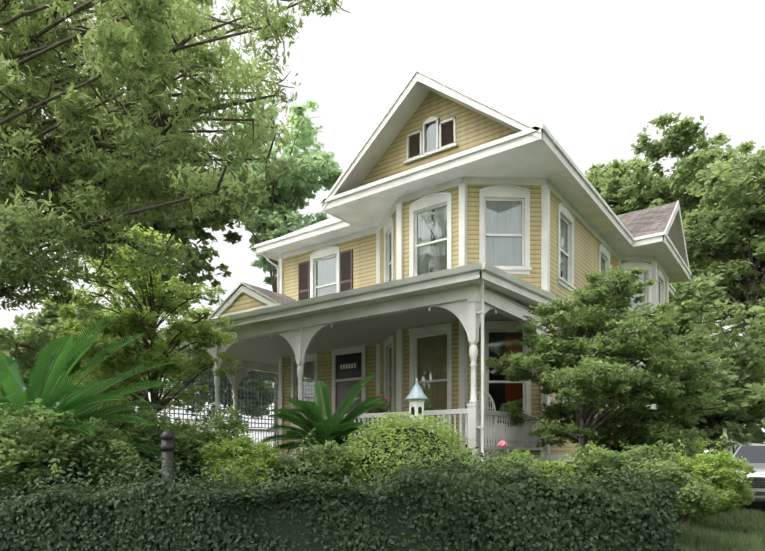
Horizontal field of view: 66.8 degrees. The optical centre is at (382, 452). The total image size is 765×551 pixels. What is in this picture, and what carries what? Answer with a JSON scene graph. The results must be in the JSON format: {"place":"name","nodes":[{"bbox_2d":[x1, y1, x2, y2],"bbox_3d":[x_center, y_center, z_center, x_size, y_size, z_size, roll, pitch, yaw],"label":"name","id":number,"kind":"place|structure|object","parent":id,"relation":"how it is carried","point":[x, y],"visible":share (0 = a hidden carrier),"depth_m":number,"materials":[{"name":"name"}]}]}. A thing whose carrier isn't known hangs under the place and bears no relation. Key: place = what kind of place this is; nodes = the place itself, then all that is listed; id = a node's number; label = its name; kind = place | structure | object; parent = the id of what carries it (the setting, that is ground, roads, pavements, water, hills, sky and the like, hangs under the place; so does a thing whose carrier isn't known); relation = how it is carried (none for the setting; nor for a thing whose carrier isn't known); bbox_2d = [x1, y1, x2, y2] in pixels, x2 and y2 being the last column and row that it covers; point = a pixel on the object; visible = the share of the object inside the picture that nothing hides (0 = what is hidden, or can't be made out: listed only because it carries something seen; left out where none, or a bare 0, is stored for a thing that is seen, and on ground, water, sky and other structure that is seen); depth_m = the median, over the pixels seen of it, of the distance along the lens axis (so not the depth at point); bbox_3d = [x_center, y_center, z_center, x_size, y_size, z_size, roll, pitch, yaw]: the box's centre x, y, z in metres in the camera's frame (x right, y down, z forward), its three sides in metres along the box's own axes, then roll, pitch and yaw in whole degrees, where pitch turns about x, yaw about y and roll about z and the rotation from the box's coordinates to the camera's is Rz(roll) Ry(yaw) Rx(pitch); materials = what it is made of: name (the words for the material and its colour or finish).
{"place":"outdoors","nodes":[
{"label":"outdoors","id":0,"kind":"place"},
{"bbox_2d":[160,430,174,498],"bbox_3d":[-1.849,0.747,4.999,0.144,1.881,0.119,0,0,36],"label":"hedge post","id":1,"kind":"object","parent":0,"point":[167,447],"visible":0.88,"depth_m":4.96,"materials":[{"name":"grey metal"}]},
{"bbox_2d":[0,0,764,452],"label":"sky","id":2,"kind":"structure","parent":0,"point":[595,73],"materials":[{"name":"white"}]},
{"bbox_2d":[131,68,691,465],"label":"house","id":3,"kind":"structure","parent":0,"point":[448,243],"depth_m":14.71,"materials":[{"name":"beige wood"}]},
{"bbox_2d":[368,398,390,430],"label":"pot plant","id":4,"kind":"object","parent":3,"relation":"on","point":[383,408],"visible":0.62,"depth_m":12.81,"materials":[{"name":"green plant"}]},
{"bbox_2d":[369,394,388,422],"bbox_3d":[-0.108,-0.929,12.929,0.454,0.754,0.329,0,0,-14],"label":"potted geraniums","id":5,"kind":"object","parent":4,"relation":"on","point":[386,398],"visible":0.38,"depth_m":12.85,"materials":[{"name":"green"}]},
{"bbox_2d":[408,401,432,429],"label":"pot plant","id":6,"kind":"object","parent":3,"relation":"on","point":[428,406],"visible":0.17,"depth_m":12.18,"materials":[{"name":"green plant"}]},
{"bbox_2d":[477,391,508,453],"bbox_3d":[2.317,-0.700,12.743,0.694,1.436,1.007,0,0,-6],"label":"wicker chair","id":7,"kind":"object","parent":3,"relation":"on","point":[490,400],"visible":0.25,"depth_m":13.16,"materials":[{"name":"white wicker"}]},
{"bbox_2d":[111,453,764,550],"bbox_3d":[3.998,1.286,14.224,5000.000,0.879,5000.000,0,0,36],"label":"ground","id":8,"kind":"structure","parent":0,"point":[759,506],"depth_m":13.50,"materials":[{"name":"green plant"}]},
{"bbox_2d":[0,326,22,381],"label":"tree","id":9,"kind":"object","parent":8,"relation":"on","point":[3,330],"visible":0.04,"depth_m":65.41,"materials":[{"name":"green plant"}]},
{"bbox_2d":[1,287,149,409],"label":"tree","id":10,"kind":"object","parent":8,"relation":"on","point":[49,313],"visible":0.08,"depth_m":53.69,"materials":[{"name":"green plant"}]},
{"bbox_2d":[0,398,155,508],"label":"shrub","id":11,"kind":"object","parent":8,"relation":"on","point":[31,452],"visible":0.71,"depth_m":6.15,"materials":[{"name":"green plant"}]},
{"bbox_2d":[0,312,179,484],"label":"sago palm","id":12,"kind":"object","parent":8,"relation":"on","point":[48,392],"visible":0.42,"depth_m":6.82,"materials":[{"name":"green plant"}]},
{"bbox_2d":[63,392,165,489],"bbox_3d":[-3.949,-0.032,8.716,2.468,1.824,2.141,0,0,18],"label":"shrub","id":13,"kind":"object","parent":8,"relation":"on","point":[125,425],"visible":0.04,"depth_m":8.13,"materials":[{"name":"green plant"}]},
{"bbox_2d":[24,223,242,417],"bbox_3d":[-5.838,-2.254,13.776,4.418,6.263,4.435,0,0,36],"label":"tree","id":14,"kind":"object","parent":8,"relation":"on","point":[136,319],"visible":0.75,"depth_m":13.35,"materials":[{"name":"green plant"}]},
{"bbox_2d":[53,91,241,414],"bbox_3d":[-14.171,-9.658,33.443,10.046,21.223,11.908,0,0,5],"label":"tree","id":15,"kind":"object","parent":8,"relation":"on","point":[187,229],"visible":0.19,"depth_m":34.02,"materials":[{"name":"green plant"}]},
{"bbox_2d":[0,0,350,377],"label":"oak tree","id":16,"kind":"object","parent":8,"relation":"on","point":[73,101],"visible":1,"depth_m":8.14,"materials":[{"name":"green plant"}]},
{"bbox_2d":[3,3,274,268],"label":"branches","id":17,"kind":"object","parent":16,"relation":"attached to","point":[183,42],"visible":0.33,"depth_m":9.05,"materials":[{"name":"brown plant"}]},
{"bbox_2d":[106,397,255,485],"bbox_3d":[-3.207,0.024,8.560,2.592,1.759,2.112,0,0,36],"label":"shrub","id":18,"kind":"object","parent":8,"relation":"on","point":[188,439],"visible":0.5,"depth_m":8.11,"materials":[{"name":"green plant"}]},
{"bbox_2d":[170,304,273,420],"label":"tree","id":19,"kind":"object","parent":8,"relation":"on","point":[205,311],"visible":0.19,"depth_m":60.36,"materials":[{"name":"green plant"}]},
{"bbox_2d":[174,426,284,488],"bbox_3d":[-2.031,0.268,8.159,1.869,1.263,1.665,0,0,36],"label":"shrub","id":20,"kind":"object","parent":8,"relation":"on","point":[226,453],"visible":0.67,"depth_m":7.77,"materials":[{"name":"green plant"}]},
{"bbox_2d":[206,88,342,447],"bbox_3d":[-7.316,-10.832,37.944,10.560,23.504,8.478,0,0,36],"label":"tree","id":21,"kind":"object","parent":8,"relation":"on","point":[278,216],"visible":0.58,"depth_m":36.11,"materials":[{"name":"green plant"}]},
{"bbox_2d":[257,428,356,500],"bbox_3d":[-1.153,0.244,8.348,1.937,1.336,1.489,0,0,63],"label":"shrub","id":22,"kind":"object","parent":8,"relation":"on","point":[332,451],"visible":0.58,"depth_m":8.02,"materials":[{"name":"green plant"}]},
{"bbox_2d":[258,374,383,453],"bbox_3d":[-0.959,-0.249,10.305,2.367,2.321,2.618,0,0,-4],"label":"sago palm","id":23,"kind":"object","parent":8,"relation":"on","point":[332,426],"visible":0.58,"depth_m":9.99,"materials":[{"name":"green plant"}]},
{"bbox_2d":[0,441,683,550],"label":"hedge","id":24,"kind":"object","parent":8,"relation":"on","point":[467,507],"visible":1,"depth_m":4.53,"materials":[{"name":"green plant"}]},
{"bbox_2d":[345,448,362,484],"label":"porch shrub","id":25,"kind":"object","parent":8,"relation":"on","point":[357,463],"visible":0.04,"depth_m":10.11,"materials":[{"name":"green plant"}]},
{"bbox_2d":[338,411,479,494],"bbox_3d":[0.358,0.141,8.659,2.253,1.539,2.223,0,0,36],"label":"boxwood","id":26,"kind":"object","parent":8,"relation":"on","point":[388,440],"visible":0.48,"depth_m":8.10,"materials":[{"name":"green plant"}]},
{"bbox_2d":[404,378,428,426],"bbox_3d":[0.528,-0.087,8.970,0.380,2.133,0.380,0,0,36],"label":"birdhouse","id":27,"kind":"object","parent":8,"relation":"on","point":[416,398],"visible":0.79,"depth_m":8.88,"materials":[{"name":"white paint"}]},
{"bbox_2d":[460,447,543,476],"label":"shrub","id":28,"kind":"object","parent":8,"relation":"on","point":[506,467],"visible":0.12,"depth_m":7.79,"materials":[{"name":"green plant"}]},
{"bbox_2d":[479,450,533,496],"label":"porch shrub","id":29,"kind":"object","parent":8,"relation":"on","point":[496,460],"visible":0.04,"depth_m":9.84,"materials":[{"name":"green plant"}]},
{"bbox_2d":[502,446,582,498],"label":"shrub","id":30,"kind":"object","parent":8,"relation":"on","point":[558,466],"visible":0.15,"depth_m":8.26,"materials":[{"name":"green plant"}]},
{"bbox_2d":[498,441,506,463],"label":"pink flowers","id":31,"kind":"object","parent":30,"relation":"on","point":[501,444],"visible":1,"depth_m":8.86,"materials":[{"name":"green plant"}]},
{"bbox_2d":[546,442,649,493],"bbox_3d":[3.168,0.378,8.324,1.591,1.089,1.328,0,0,15],"label":"shrub","id":32,"kind":"object","parent":8,"relation":"on","point":[584,460],"visible":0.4,"depth_m":8.12,"materials":[{"name":"green plant"}]},
{"bbox_2d":[484,265,739,457],"bbox_3d":[4.225,-1.333,11.769,4.455,4.495,4.368,0,0,-24],"label":"dogwood tree","id":33,"kind":"object","parent":8,"relation":"on","point":[588,370],"visible":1,"depth_m":10.80,"materials":[{"name":"green plant"}]},
{"bbox_2d":[574,423,677,463],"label":"shrub","id":34,"kind":"object","parent":8,"relation":"on","point":[617,447],"visible":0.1,"depth_m":13.06,"materials":[{"name":"green plant"}]},
{"bbox_2d":[585,153,668,204],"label":"tree","id":35,"kind":"object","parent":8,"relation":"on","point":[591,176],"depth_m":40.80,"materials":[{"name":"green plant"}]},
{"bbox_2d":[597,440,682,485],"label":"shrub","id":36,"kind":"object","parent":8,"relation":"on","point":[666,449],"visible":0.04,"depth_m":8.98,"materials":[{"name":"green plant"}]},
{"bbox_2d":[621,431,697,460],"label":"shrub","id":37,"kind":"object","parent":8,"relation":"on","point":[690,450],"visible":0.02,"depth_m":10.50,"materials":[{"name":"green plant"}]},
{"bbox_2d":[626,455,727,527],"bbox_3d":[3.713,0.628,7.543,1.146,1.190,1.276,0,0,16],"label":"shrub","id":38,"kind":"object","parent":8,"relation":"on","point":[694,491],"visible":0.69,"depth_m":7.25,"materials":[{"name":"green plant"}]},
{"bbox_2d":[593,111,764,322],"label":"tree","id":39,"kind":"object","parent":8,"relation":"on","point":[616,193],"visible":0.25,"depth_m":34.87,"materials":[{"name":"green plant"}]},
{"bbox_2d":[675,435,717,460],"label":"shrub","id":40,"kind":"object","parent":8,"relation":"on","point":[700,448],"visible":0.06,"depth_m":14.81,"materials":[{"name":"green plant"}]},
{"bbox_2d":[646,431,756,521],"bbox_3d":[5.098,0.435,9.681,1.971,1.496,1.962,0,0,36],"label":"shrub","id":41,"kind":"object","parent":8,"relation":"on","point":[725,468],"visible":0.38,"depth_m":9.05,"materials":[{"name":"green plant"}]},
{"bbox_2d":[669,272,739,356],"bbox_3d":[12.717,-3.613,27.188,6.763,9.036,7.619,0,0,-35],"label":"tree","id":42,"kind":"object","parent":8,"relation":"on","point":[711,295],"visible":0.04,"depth_m":25.47,"materials":[{"name":"green plant"}]},
{"bbox_2d":[656,298,764,461],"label":"tree","id":43,"kind":"object","parent":8,"relation":"on","point":[740,382],"visible":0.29,"depth_m":20.45,"materials":[{"name":"green plant"}]},
{"bbox_2d":[674,146,764,445],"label":"tree","id":44,"kind":"object","parent":8,"relation":"on","point":[739,260],"visible":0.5,"depth_m":29.39,"materials":[{"name":"green plant"}]},
{"bbox_2d":[674,507,764,550],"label":"grass tufts","id":45,"kind":"object","parent":8,"relation":"on","point":[700,538],"visible":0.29,"depth_m":8.67,"materials":[{"name":"green plant"}]},
{"bbox_2d":[721,332,764,417],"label":"tree","id":46,"kind":"object","parent":8,"relation":"on","point":[746,337],"depth_m":57.58,"materials":[{"name":"green plant"}]},
{"bbox_2d":[723,428,764,454],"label":"picket fence","id":47,"kind":"object","parent":8,"relation":"on","point":[739,443],"visible":0.19,"depth_m":19.95,"materials":[{"name":"white paint"}]},
{"bbox_2d":[732,445,764,501],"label":"parked car","id":48,"kind":"object","parent":8,"relation":"on","point":[754,456],"visible":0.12,"depth_m":13.30,"materials":[{"name":"silver paint"}]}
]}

